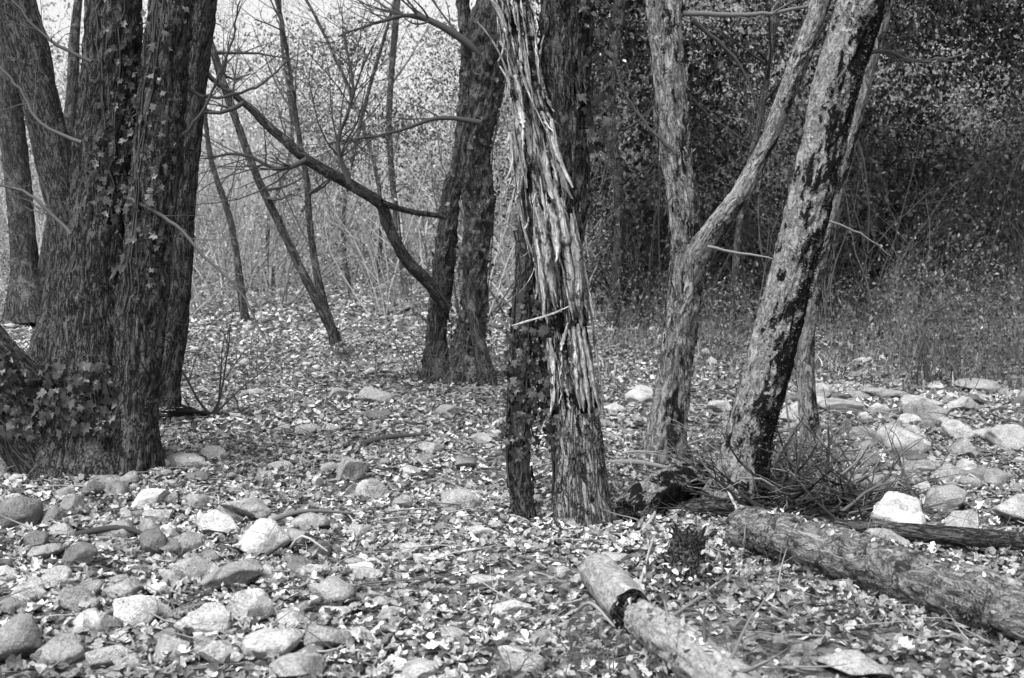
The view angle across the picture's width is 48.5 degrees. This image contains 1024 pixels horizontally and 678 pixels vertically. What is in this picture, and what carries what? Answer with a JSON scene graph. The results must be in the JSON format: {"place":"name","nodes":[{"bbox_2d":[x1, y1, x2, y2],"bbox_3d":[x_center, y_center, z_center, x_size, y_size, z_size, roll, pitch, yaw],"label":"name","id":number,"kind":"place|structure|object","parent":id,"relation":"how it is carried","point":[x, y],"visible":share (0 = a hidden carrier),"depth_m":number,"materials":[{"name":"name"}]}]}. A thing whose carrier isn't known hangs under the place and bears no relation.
{"place":"outdoors","nodes":[
{"label":"outdoors","id":0,"kind":"place"},
{"bbox_2d":[0,0,540,206],"label":"sky","id":1,"kind":"structure","parent":0,"point":[256,4],"materials":[{"name":"white"}]},
{"bbox_2d":[0,0,1023,677],"bbox_3d":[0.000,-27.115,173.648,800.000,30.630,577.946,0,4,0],"label":"ground","id":2,"kind":"structure","parent":0,"point":[786,656],"depth_m":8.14,"materials":[{"name":"plant"}]},
{"bbox_2d":[0,612,41,661],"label":"river rock","id":3,"kind":"object","parent":2,"relation":"on","point":[20,633],"visible":0.83,"depth_m":4.32,"materials":[{"name":"stone"}]},
{"bbox_2d":[0,496,43,528],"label":"river rock","id":4,"kind":"object","parent":2,"relation":"on","point":[22,509],"visible":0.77,"depth_m":6.39,"materials":[{"name":"stone"}]},
{"bbox_2d":[11,575,46,600],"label":"river rock","id":5,"kind":"object","parent":2,"relation":"on","point":[28,581],"visible":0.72,"depth_m":5.10,"materials":[{"name":"stone"}]},
{"bbox_2d":[0,0,70,374],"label":"leaning tree","id":6,"kind":"object","parent":2,"relation":"on","point":[47,147],"visible":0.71,"depth_m":12.71,"materials":[{"name":"grey plant"}]},
{"bbox_2d":[0,0,82,324],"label":"background tree","id":7,"kind":"object","parent":2,"relation":"on","point":[28,262],"visible":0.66,"depth_m":19.66,"materials":[{"name":"grey plant"}]},
{"bbox_2d":[27,543,64,560],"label":"river rock","id":8,"kind":"object","parent":2,"relation":"on","point":[46,551],"visible":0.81,"depth_m":5.72,"materials":[{"name":"stone"}]},
{"bbox_2d":[40,504,67,523],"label":"river rock","id":9,"kind":"object","parent":2,"relation":"on","point":[52,511],"visible":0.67,"depth_m":6.47,"materials":[{"name":"stone"}]},
{"bbox_2d":[36,633,84,663],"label":"river rock","id":10,"kind":"object","parent":2,"relation":"on","point":[67,648],"visible":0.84,"depth_m":4.31,"materials":[{"name":"stone"}]},
{"bbox_2d":[47,523,75,537],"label":"river rock","id":11,"kind":"object","parent":2,"relation":"on","point":[59,529],"visible":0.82,"depth_m":6.16,"materials":[{"name":"stone"}]},
{"bbox_2d":[59,495,85,510],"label":"river rock","id":12,"kind":"object","parent":2,"relation":"on","point":[70,501],"visible":0.64,"depth_m":6.77,"materials":[{"name":"stone"}]},
{"bbox_2d":[58,587,96,610],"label":"river rock","id":13,"kind":"object","parent":2,"relation":"on","point":[70,598],"visible":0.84,"depth_m":5.02,"materials":[{"name":"stone"}]},
{"bbox_2d":[62,542,96,566],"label":"river rock","id":14,"kind":"object","parent":2,"relation":"on","point":[85,552],"visible":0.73,"depth_m":5.61,"materials":[{"name":"stone"}]},
{"bbox_2d":[83,611,122,637],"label":"river rock","id":15,"kind":"object","parent":2,"relation":"on","point":[101,624],"visible":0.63,"depth_m":4.63,"materials":[{"name":"stone"}]},
{"bbox_2d":[84,645,132,667],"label":"river rock","id":16,"kind":"object","parent":2,"relation":"on","point":[101,657],"visible":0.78,"depth_m":4.25,"materials":[{"name":"stone"}]},
{"bbox_2d":[95,520,135,539],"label":"river rock","id":17,"kind":"object","parent":2,"relation":"on","point":[111,533],"visible":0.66,"depth_m":6.21,"materials":[{"name":"stone"}]},
{"bbox_2d":[102,576,143,598],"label":"river rock","id":18,"kind":"object","parent":2,"relation":"on","point":[132,585],"visible":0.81,"depth_m":5.15,"materials":[{"name":"stone"}]},
{"bbox_2d":[112,595,158,631],"bbox_3d":[-1.575,1.164,4.755,0.195,0.201,0.149,1,5,14],"label":"river rock","id":19,"kind":"object","parent":2,"relation":"on","point":[135,608],"visible":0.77,"depth_m":4.71,"materials":[{"name":"stone"}]},
{"bbox_2d":[131,488,169,509],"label":"river rock","id":20,"kind":"object","parent":2,"relation":"on","point":[149,496],"visible":0.69,"depth_m":6.90,"materials":[{"name":"stone"}]},
{"bbox_2d":[139,529,167,555],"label":"river rock","id":21,"kind":"object","parent":2,"relation":"on","point":[152,541],"visible":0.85,"depth_m":5.82,"materials":[{"name":"stone"}]},
{"bbox_2d":[142,509,172,523],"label":"river rock","id":22,"kind":"object","parent":2,"relation":"on","point":[157,515],"visible":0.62,"depth_m":6.61,"materials":[{"name":"stone"}]},
{"bbox_2d":[0,0,320,482],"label":"ivy clad tree","id":23,"kind":"object","parent":2,"relation":"on","point":[101,394],"visible":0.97,"depth_m":7.58,"materials":[{"name":"grey plant"}]},
{"bbox_2d":[153,634,189,666],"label":"river rock","id":24,"kind":"object","parent":2,"relation":"on","point":[167,643],"visible":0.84,"depth_m":4.36,"materials":[{"name":"stone"}]},
{"bbox_2d":[166,452,207,469],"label":"river rock","id":25,"kind":"object","parent":2,"relation":"on","point":[189,460],"visible":0.84,"depth_m":7.89,"materials":[{"name":"stone"}]},
{"bbox_2d":[173,532,201,556],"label":"river rock","id":26,"kind":"object","parent":2,"relation":"on","point":[187,541],"visible":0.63,"depth_m":5.93,"materials":[{"name":"stone"}]},
{"bbox_2d":[169,556,216,583],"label":"river rock","id":27,"kind":"object","parent":2,"relation":"on","point":[195,567],"visible":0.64,"depth_m":5.39,"materials":[{"name":"stone"}]},
{"bbox_2d":[184,494,217,508],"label":"river rock","id":28,"kind":"object","parent":2,"relation":"on","point":[194,501],"visible":0.77,"depth_m":6.93,"materials":[{"name":"stone"}]},
{"bbox_2d":[173,601,230,633],"bbox_3d":[-1.256,1.154,4.646,0.185,0.134,0.196,4,6,40],"label":"river rock","id":29,"kind":"object","parent":2,"relation":"on","point":[211,616],"visible":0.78,"depth_m":4.62,"materials":[{"name":"stone"}]},
{"bbox_2d":[66,7,341,344],"bbox_3d":[-4.250,-4.989,15.916,3.598,10.185,3.342,0,4,0],"label":"background tree","id":30,"kind":"object","parent":2,"relation":"on","point":[268,200],"visible":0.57,"depth_m":16.18,"materials":[{"name":"grey plant"}]},
{"bbox_2d":[196,509,239,533],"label":"river rock","id":31,"kind":"object","parent":2,"relation":"on","point":[215,520],"visible":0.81,"depth_m":6.36,"materials":[{"name":"stone"}]},
{"bbox_2d":[197,640,243,664],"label":"river rock","id":32,"kind":"object","parent":2,"relation":"on","point":[215,651],"visible":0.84,"depth_m":4.30,"materials":[{"name":"stone"}]},
{"bbox_2d":[159,262,282,422],"bbox_3d":[-2.861,0.164,10.491,1.989,2.005,1.340,-3,5,-34],"label":"bare sapling","id":33,"kind":"object","parent":2,"relation":"on","point":[188,410],"visible":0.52,"depth_m":10.67,"materials":[{"name":"grey plant"}]},
{"bbox_2d":[199,558,263,589],"bbox_3d":[-1.325,1.103,5.336,0.304,0.140,0.243,-3,5,-36],"label":"river rock","id":34,"kind":"object","parent":2,"relation":"on","point":[247,571],"visible":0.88,"depth_m":5.26,"materials":[{"name":"stone"}]},
{"bbox_2d":[219,497,273,518],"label":"river rock","id":35,"kind":"object","parent":2,"relation":"on","point":[250,508],"visible":0.82,"depth_m":6.71,"materials":[{"name":"stone"}]},
{"bbox_2d":[228,588,273,623],"bbox_3d":[-1.110,1.138,4.861,0.132,0.154,0.159,4,6,43],"label":"river rock","id":36,"kind":"object","parent":2,"relation":"on","point":[256,602],"visible":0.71,"depth_m":4.82,"materials":[{"name":"stone"}]},
{"bbox_2d":[237,518,290,557],"bbox_3d":[-1.320,1.046,5.974,0.321,0.231,0.237,0,4,0],"label":"river rock","id":37,"kind":"object","parent":2,"relation":"on","point":[264,535],"visible":0.84,"depth_m":5.89,"materials":[{"name":"stone"}]},
{"bbox_2d":[198,0,343,320],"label":"background tree","id":38,"kind":"object","parent":2,"relation":"on","point":[242,304],"visible":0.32,"depth_m":20.90,"materials":[{"name":"grey plant"}]},
{"bbox_2d":[239,628,303,659],"bbox_3d":[-0.937,1.195,4.426,0.232,0.118,0.244,0,4,0],"label":"river rock","id":39,"kind":"object","parent":2,"relation":"on","point":[262,643],"visible":0.9,"depth_m":4.36,"materials":[{"name":"stone"}]},
{"bbox_2d":[216,0,363,344],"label":"background tree","id":40,"kind":"object","parent":2,"relation":"on","point":[332,332],"visible":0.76,"depth_m":15.89,"materials":[{"name":"grey plant"}]},
{"bbox_2d":[44,0,539,385],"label":"curved limb tree","id":41,"kind":"object","parent":2,"relation":"on","point":[465,358],"visible":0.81,"depth_m":13.22,"materials":[{"name":"grey plant"}]},
{"bbox_2d":[268,652,326,676],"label":"river rock","id":42,"kind":"object","parent":2,"relation":"on","point":[288,665],"visible":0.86,"depth_m":4.15,"materials":[{"name":"stone"}]},
{"bbox_2d":[200,0,400,286],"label":"background tree","id":43,"kind":"object","parent":2,"relation":"on","point":[291,129],"visible":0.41,"depth_m":29.60,"materials":[{"name":"grey plant"}]},
{"bbox_2d":[0,0,613,268],"bbox_3d":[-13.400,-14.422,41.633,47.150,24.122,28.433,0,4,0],"label":"distant thicket","id":44,"kind":"object","parent":2,"relation":"on","point":[281,156],"visible":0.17,"depth_m":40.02,"materials":[{"name":"grey plant"}]},
{"bbox_2d":[288,512,329,529],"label":"river rock","id":45,"kind":"object","parent":2,"relation":"on","point":[307,519],"visible":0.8,"depth_m":6.45,"materials":[{"name":"stone"}]},
{"bbox_2d":[295,564,330,577],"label":"river rock","id":46,"kind":"object","parent":2,"relation":"on","point":[309,569],"visible":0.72,"depth_m":5.43,"materials":[{"name":"stone"}]},
{"bbox_2d":[0,229,627,315],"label":"undergrowth","id":47,"kind":"object","parent":2,"relation":"on","point":[380,280],"visible":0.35,"depth_m":23.09,"materials":[{"name":"grey plant"}]},
{"bbox_2d":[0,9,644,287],"bbox_3d":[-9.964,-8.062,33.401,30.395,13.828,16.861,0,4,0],"label":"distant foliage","id":48,"kind":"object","parent":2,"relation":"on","point":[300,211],"visible":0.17,"depth_m":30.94,"materials":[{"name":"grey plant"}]},
{"bbox_2d":[302,631,355,647],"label":"river rock","id":49,"kind":"object","parent":2,"relation":"on","point":[337,638],"visible":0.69,"depth_m":4.45,"materials":[{"name":"stone"}]},
{"bbox_2d":[319,606,351,621],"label":"river rock","id":50,"kind":"object","parent":2,"relation":"on","point":[342,611],"visible":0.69,"depth_m":4.89,"materials":[{"name":"stone"}]},
{"bbox_2d":[252,0,424,282],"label":"background tree","id":51,"kind":"object","parent":2,"relation":"on","point":[357,106],"visible":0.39,"depth_m":31.50,"materials":[{"name":"grey plant"}]},
{"bbox_2d":[238,0,440,292],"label":"background tree","id":52,"kind":"object","parent":2,"relation":"on","point":[371,81],"visible":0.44,"depth_m":27.61,"materials":[{"name":"grey plant"}]},
{"bbox_2d":[336,456,364,482],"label":"river rock","id":53,"kind":"object","parent":2,"relation":"on","point":[353,469],"visible":0.77,"depth_m":7.82,"materials":[{"name":"stone"}]},
{"bbox_2d":[355,478,389,500],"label":"river rock","id":54,"kind":"object","parent":2,"relation":"on","point":[373,488],"visible":0.72,"depth_m":7.30,"materials":[{"name":"stone"}]},
{"bbox_2d":[358,386,394,404],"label":"river rock","id":55,"kind":"object","parent":2,"relation":"on","point":[369,395],"visible":0.78,"depth_m":11.52,"materials":[{"name":"stone"}]},
{"bbox_2d":[0,0,759,317],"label":"distant thicket","id":56,"kind":"object","parent":2,"relation":"on","point":[501,226],"visible":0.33,"depth_m":25.21,"materials":[{"name":"grey plant"}]},
{"bbox_2d":[223,1,603,223],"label":"distant foliage","id":57,"kind":"object","parent":56,"relation":"attached to","point":[418,130],"visible":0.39,"depth_m":27.77,"materials":[{"name":"grey plant"}]},
{"bbox_2d":[304,0,519,297],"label":"background tree","id":58,"kind":"object","parent":2,"relation":"on","point":[390,92],"visible":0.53,"depth_m":26.62,"materials":[{"name":"grey plant"}]},
{"bbox_2d":[393,657,438,677],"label":"river rock","id":59,"kind":"object","parent":2,"relation":"on","point":[422,668],"visible":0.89,"depth_m":4.17,"materials":[{"name":"stone"}]},
{"bbox_2d":[440,489,481,508],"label":"river rock","id":60,"kind":"object","parent":2,"relation":"on","point":[451,496],"visible":0.73,"depth_m":7.14,"materials":[{"name":"stone"}]},
{"bbox_2d":[466,574,496,590],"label":"river rock","id":61,"kind":"object","parent":2,"relation":"on","point":[480,577],"visible":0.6,"depth_m":5.32,"materials":[{"name":"stone"}]},
{"bbox_2d":[0,49,1023,677],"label":"scattered stones","id":62,"kind":"object","parent":2,"relation":"on","point":[334,587],"visible":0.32,"depth_m":6.97,"materials":[{"name":"grey stone"}]},
{"bbox_2d":[0,345,1023,677],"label":"fallen twigs","id":63,"kind":"object","parent":2,"relation":"on","point":[302,511],"visible":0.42,"depth_m":6.62,"materials":[{"name":"wood"}]},
{"bbox_2d":[492,600,536,614],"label":"river rock","id":64,"kind":"object","parent":2,"relation":"on","point":[510,607],"visible":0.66,"depth_m":4.91,"materials":[{"name":"stone"}]},
{"bbox_2d":[529,628,557,645],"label":"river rock","id":65,"kind":"object","parent":2,"relation":"on","point":[542,633],"visible":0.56,"depth_m":4.51,"materials":[{"name":"stone"}]},
{"bbox_2d":[476,0,616,528],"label":"dead tree snag","id":66,"kind":"object","parent":2,"relation":"on","point":[555,99],"visible":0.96,"depth_m":6.65,"materials":[{"name":"grey wood"}]},
{"bbox_2d":[495,0,721,322],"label":"background tree","id":67,"kind":"object","parent":2,"relation":"on","point":[616,270],"visible":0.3,"depth_m":19.78,"materials":[{"name":"grey plant"}]},
{"bbox_2d":[538,431,685,503],"bbox_3d":[0.661,0.852,7.552,1.240,0.639,2.099,0,4,0],"label":"dead branch pile","id":68,"kind":"object","parent":2,"relation":"on","point":[625,452],"visible":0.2,"depth_m":8.16,"materials":[{"name":"wood"}]},
{"bbox_2d":[579,552,648,632],"bbox_3d":[0.433,1.083,4.941,0.190,0.201,0.690,-1,4,-8],"label":"half buried log","id":69,"kind":"object","parent":2,"relation":"on","point":[614,583],"visible":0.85,"depth_m":4.76,"materials":[{"name":"grey wood"}]},
{"bbox_2d":[432,576,811,677],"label":"fallen leaves","id":70,"kind":"object","parent":2,"relation":"on","point":[605,643],"visible":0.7,"depth_m":4.21,"materials":[{"name":"grey plant"}]},
{"bbox_2d":[625,384,652,403],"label":"river rock","id":71,"kind":"object","parent":2,"relation":"on","point":[641,393],"visible":0.73,"depth_m":11.78,"materials":[{"name":"stone"}]},
{"bbox_2d":[614,462,712,522],"bbox_3d":[0.972,0.940,7.136,0.265,0.256,1.108,3,5,33],"label":"broken log","id":72,"kind":"object","parent":2,"relation":"on","point":[647,494],"visible":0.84,"depth_m":6.84,"materials":[{"name":"black wood"}]},
{"bbox_2d":[534,397,827,498],"bbox_3d":[0.981,0.827,7.705,1.932,0.805,1.532,0,4,0],"label":"dead branch pile","id":73,"kind":"object","parent":2,"relation":"on","point":[645,474],"visible":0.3,"depth_m":7.76,"materials":[{"name":"grey plant"}]},
{"bbox_2d":[619,522,782,596],"bbox_3d":[0.830,1.108,5.413,0.843,0.380,0.714,2,5,22],"label":"rotten stump","id":74,"kind":"object","parent":2,"relation":"on","point":[680,565],"visible":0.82,"depth_m":5.45,"materials":[{"name":"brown wood"}]},
{"bbox_2d":[622,0,804,328],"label":"background tree","id":75,"kind":"object","parent":2,"relation":"on","point":[764,98],"visible":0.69,"depth_m":19.23,"materials":[{"name":"grey plant"}]},
{"bbox_2d":[624,522,805,677],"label":"half buried log","id":76,"kind":"object","parent":2,"relation":"on","point":[702,657],"visible":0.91,"depth_m":4.07,"materials":[{"name":"grey wood"}]},
{"bbox_2d":[600,0,830,464],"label":"forked tree","id":77,"kind":"object","parent":2,"relation":"on","point":[692,244],"visible":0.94,"depth_m":8.19,"materials":[{"name":"grey plant"}]},
{"bbox_2d":[706,400,731,412],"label":"river rock","id":78,"kind":"object","parent":2,"relation":"on","point":[718,405],"visible":0.88,"depth_m":11.22,"materials":[{"name":"stone"}]},
{"bbox_2d":[493,0,1023,329],"bbox_3d":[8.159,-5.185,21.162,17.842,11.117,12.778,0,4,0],"label":"dark thicket","id":79,"kind":"object","parent":2,"relation":"on","point":[651,255],"visible":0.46,"depth_m":20.47,"materials":[{"name":"black plant"}]},
{"bbox_2d":[611,417,939,522],"bbox_3d":[1.555,0.858,7.079,2.094,0.952,1.858,0,4,0],"label":"dead branch pile","id":80,"kind":"object","parent":2,"relation":"on","point":[794,502],"visible":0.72,"depth_m":6.92,"materials":[{"name":"wood"}]},
{"bbox_2d":[535,0,1023,147],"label":"evergreen foliage","id":81,"kind":"object","parent":2,"relation":"on","point":[905,14],"visible":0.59,"depth_m":20.08,"materials":[{"name":"grey plant"}]},
{"bbox_2d":[588,221,1023,392],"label":"grass","id":82,"kind":"structure","parent":2,"relation":"on","point":[730,351],"depth_m":16.21,"materials":[{"name":"grey plant"}]},
{"bbox_2d":[590,233,1023,356],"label":"bank undergrowth","id":83,"kind":"object","parent":2,"relation":"on","point":[712,314],"visible":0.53,"depth_m":17.64,"materials":[{"name":"grey plant"}]},
{"bbox_2d":[611,363,1005,526],"bbox_3d":[1.939,0.650,7.516,2.543,1.336,2.312,2,5,20],"label":"dead branch pile","id":84,"kind":"object","parent":2,"relation":"on","point":[788,463],"visible":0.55,"depth_m":7.36,"materials":[{"name":"grey plant"}]},
{"bbox_2d":[817,398,866,413],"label":"river rock","id":85,"kind":"object","parent":2,"relation":"on","point":[834,403],"visible":0.66,"depth_m":11.07,"materials":[{"name":"stone"}]},
{"bbox_2d":[700,0,986,506],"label":"leaning mossy tree","id":86,"kind":"object","parent":2,"relation":"on","point":[783,336],"visible":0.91,"depth_m":7.02,"materials":[{"name":"grey plant"}]},
{"bbox_2d":[817,650,889,675],"bbox_3d":[1.264,1.206,4.207,0.241,0.080,0.188,0,4,0],"label":"river rock","id":87,"kind":"object","parent":2,"relation":"on","point":[857,662],"visible":0.98,"depth_m":4.17,"materials":[{"name":"stone"}]},
{"bbox_2d":[688,498,1023,644],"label":"fallen log","id":88,"kind":"object","parent":2,"relation":"on","point":[970,594],"depth_m":5.33,"materials":[{"name":"wood"}]},
{"bbox_2d":[694,76,1023,330],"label":"dark thicket","id":89,"kind":"object","parent":2,"relation":"on","point":[872,233],"visible":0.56,"depth_m":19.23,"materials":[{"name":"grey plant"}]},
{"bbox_2d":[860,386,906,398],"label":"river rock","id":90,"kind":"object","parent":2,"relation":"on","point":[878,392],"visible":0.68,"depth_m":12.24,"materials":[{"name":"stone"}]},
{"bbox_2d":[862,528,909,544],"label":"river rock","id":91,"kind":"object","parent":2,"relation":"on","point":[891,534],"visible":0.39,"depth_m":6.18,"materials":[{"name":"stone"}]},
{"bbox_2d":[870,491,926,523],"bbox_3d":[2.300,1.038,6.723,0.291,0.248,0.273,3,5,31],"label":"river rock","id":92,"kind":"object","parent":2,"relation":"on","point":[903,508],"visible":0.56,"depth_m":6.68,"materials":[{"name":"stone"}]},
{"bbox_2d":[876,423,930,452],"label":"river rock","id":93,"kind":"object","parent":2,"relation":"on","point":[904,434],"visible":0.71,"depth_m":8.84,"materials":[{"name":"stone"}]},
{"bbox_2d":[887,459,939,474],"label":"river rock","id":94,"kind":"object","parent":2,"relation":"on","point":[920,465],"visible":0.52,"depth_m":8.05,"materials":[{"name":"stone"}]},
{"bbox_2d":[827,190,1023,391],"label":"bank undergrowth","id":95,"kind":"object","parent":2,"relation":"on","point":[947,318],"visible":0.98,"depth_m":13.95,"materials":[{"name":"grey plant"}]},
{"bbox_2d":[902,400,950,420],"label":"river rock","id":96,"kind":"object","parent":2,"relation":"on","point":[919,408],"visible":0.56,"depth_m":10.56,"materials":[{"name":"stone"}]},
{"bbox_2d":[922,484,967,512],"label":"river rock","id":97,"kind":"object","parent":2,"relation":"on","point":[934,494],"visible":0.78,"depth_m":7.02,"materials":[{"name":"stone"}]},
{"bbox_2d":[929,463,966,482],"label":"river rock","id":98,"kind":"object","parent":2,"relation":"on","point":[945,471],"visible":0.67,"depth_m":7.77,"materials":[{"name":"stone"}]},
{"bbox_2d":[940,418,975,439],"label":"river rock","id":99,"kind":"object","parent":2,"relation":"on","point":[954,428],"visible":0.76,"depth_m":9.63,"materials":[{"name":"stone"}]},
{"bbox_2d":[947,438,976,456],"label":"river rock","id":100,"kind":"object","parent":2,"relation":"on","point":[960,445],"visible":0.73,"depth_m":8.90,"materials":[{"name":"stone"}]},
{"bbox_2d":[945,509,979,527],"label":"river rock","id":101,"kind":"object","parent":2,"relation":"on","point":[971,515],"visible":0.62,"depth_m":6.55,"materials":[{"name":"stone"}]},
{"bbox_2d":[945,397,981,410],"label":"river rock","id":102,"kind":"object","parent":2,"relation":"on","point":[965,403],"visible":0.84,"depth_m":11.48,"materials":[{"name":"stone"}]},
{"bbox_2d":[954,378,1001,393],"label":"river rock","id":103,"kind":"object","parent":2,"relation":"on","point":[987,385],"visible":0.75,"depth_m":13.09,"materials":[{"name":"stone"}]},
{"bbox_2d":[984,424,1023,451],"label":"river rock","id":104,"kind":"object","parent":2,"relation":"on","point":[1009,436],"visible":0.78,"depth_m":9.19,"materials":[{"name":"stone"}]},
{"bbox_2d":[992,494,1023,520],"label":"river rock","id":105,"kind":"object","parent":2,"relation":"on","point":[1013,507],"visible":0.96,"depth_m":6.73,"materials":[{"name":"stone"}]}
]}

